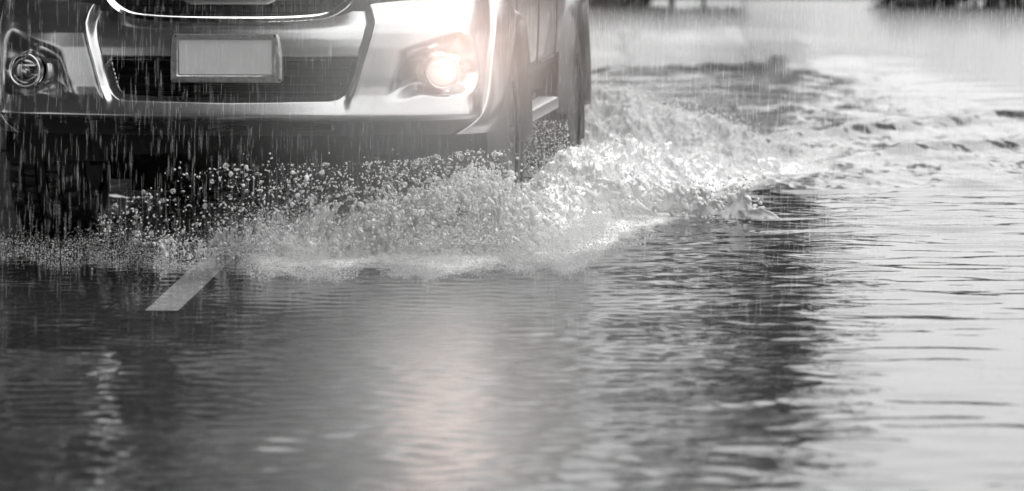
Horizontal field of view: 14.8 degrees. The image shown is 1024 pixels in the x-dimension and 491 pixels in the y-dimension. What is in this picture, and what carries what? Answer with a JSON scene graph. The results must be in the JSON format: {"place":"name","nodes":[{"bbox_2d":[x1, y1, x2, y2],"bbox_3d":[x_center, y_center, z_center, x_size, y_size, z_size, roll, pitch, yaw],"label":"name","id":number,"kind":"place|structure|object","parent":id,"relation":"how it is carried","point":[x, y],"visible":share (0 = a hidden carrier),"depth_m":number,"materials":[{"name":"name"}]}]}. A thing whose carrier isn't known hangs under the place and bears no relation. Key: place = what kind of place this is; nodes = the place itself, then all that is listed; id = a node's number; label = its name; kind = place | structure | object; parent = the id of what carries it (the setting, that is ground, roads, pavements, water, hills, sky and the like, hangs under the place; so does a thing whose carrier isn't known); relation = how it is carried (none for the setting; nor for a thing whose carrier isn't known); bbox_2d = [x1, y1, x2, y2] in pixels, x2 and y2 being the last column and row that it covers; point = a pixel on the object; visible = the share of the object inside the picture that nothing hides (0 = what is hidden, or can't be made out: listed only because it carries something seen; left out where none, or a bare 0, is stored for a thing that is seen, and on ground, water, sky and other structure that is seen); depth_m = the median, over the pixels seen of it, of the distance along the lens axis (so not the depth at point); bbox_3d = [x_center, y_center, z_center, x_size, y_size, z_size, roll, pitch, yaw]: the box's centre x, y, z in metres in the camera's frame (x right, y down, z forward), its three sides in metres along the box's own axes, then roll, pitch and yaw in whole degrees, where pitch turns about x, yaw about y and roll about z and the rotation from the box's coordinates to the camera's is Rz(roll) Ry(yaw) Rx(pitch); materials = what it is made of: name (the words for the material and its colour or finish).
{"place":"outdoors","nodes":[
{"label":"outdoors","id":0,"kind":"place"},
{"bbox_2d":[410,161,418,168],"bbox_3d":[-0.342,-0.283,13.838,0.029,0.026,0.027,-2,15,-5],"label":"water drop","id":1,"kind":"object","parent":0,"point":[414,165],"visible":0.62,"depth_m":13.83,"materials":[{"name":"white"}]},
{"bbox_2d":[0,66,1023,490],"bbox_3d":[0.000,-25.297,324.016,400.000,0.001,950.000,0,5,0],"label":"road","id":2,"kind":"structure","parent":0,"point":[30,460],"depth_m":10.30,"materials":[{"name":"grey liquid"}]},
{"bbox_2d":[145,256,233,310],"bbox_3d":[-1.075,0.121,13.307,0.114,0.001,2.006,0,5,1],"label":"lane marking","id":3,"kind":"object","parent":2,"relation":"on","point":[200,281],"visible":0.2,"depth_m":13.27,"materials":[{"name":"paint"}]},
{"bbox_2d":[0,0,590,236],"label":"pickup truck","id":4,"kind":"object","parent":2,"relation":"on","point":[71,85],"visible":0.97,"depth_m":14.14,"materials":[{"name":"silver metal"}]},
{"bbox_2d":[588,0,705,5],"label":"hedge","id":5,"kind":"object","parent":2,"relation":"on","point":[618,2],"visible":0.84,"depth_m":54.58,"materials":[{"name":"grey plant"}]},
{"bbox_2d":[870,0,1023,7],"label":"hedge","id":6,"kind":"object","parent":2,"relation":"on","point":[975,3],"visible":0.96,"depth_m":53.79,"materials":[{"name":"grey plant"}]},
{"bbox_2d":[0,0,1023,490],"bbox_3d":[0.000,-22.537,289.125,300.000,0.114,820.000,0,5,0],"label":"water","id":7,"kind":"structure","parent":0,"point":[880,28],"depth_m":12.93,"materials":[{"name":"grey liquid"}]},
{"bbox_2d":[92,139,527,245],"bbox_3d":[-0.713,-0.170,13.505,1.537,0.418,0.961,0,5,0],"label":"splash spray","id":8,"kind":"object","parent":7,"relation":"on","point":[366,189],"visible":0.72,"depth_m":13.33,"materials":[{"name":"white liquid"}]},
{"bbox_2d":[0,171,670,293],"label":"foam spray","id":9,"kind":"object","parent":7,"relation":"on","point":[561,262],"visible":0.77,"depth_m":13.22,"materials":[{"name":"white liquid"}]},
{"bbox_2d":[158,150,640,262],"bbox_3d":[-0.394,-0.160,13.658,1.681,0.409,1.254,0,5,0],"label":"splash crown","id":10,"kind":"object","parent":7,"relation":"on","point":[528,208],"visible":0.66,"depth_m":13.47,"materials":[{"name":"white liquid"}]},
{"bbox_2d":[0,0,1022,339],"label":"rain","id":11,"kind":"object","parent":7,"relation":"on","point":[554,138],"visible":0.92,"depth_m":12.06,"materials":[{"name":"white liquid"}]},
{"bbox_2d":[527,168,779,220],"bbox_3d":[0.516,-0.205,15.346,1.020,0.236,0.805,0,5,0],"label":"wave fringe","id":12,"kind":"object","parent":7,"relation":"on","point":[677,197],"visible":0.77,"depth_m":15.15,"materials":[{"name":"white liquid"}]},
{"bbox_2d":[522,137,830,219],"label":"bow wave","id":13,"kind":"object","parent":7,"relation":"on","point":[591,167],"visible":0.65,"depth_m":16.34,"materials":[{"name":"white liquid"}]},
{"bbox_2d":[521,72,852,211],"bbox_3d":[0.662,-0.476,17.376,1.382,0.446,5.244,1,5,9],"label":"wave spray","id":14,"kind":"object","parent":7,"relation":"on","point":[829,155],"visible":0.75,"depth_m":17.85,"materials":[{"name":"white liquid"}]},
{"bbox_2d":[581,88,846,160],"bbox_3d":[0.940,-0.591,19.292,2.185,0.375,1.043,-2,5,-27],"label":"water splash","id":15,"kind":"object","parent":7,"relation":"on","point":[638,124],"visible":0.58,"depth_m":19.01,"materials":[{"name":"white liquid"}]}
]}

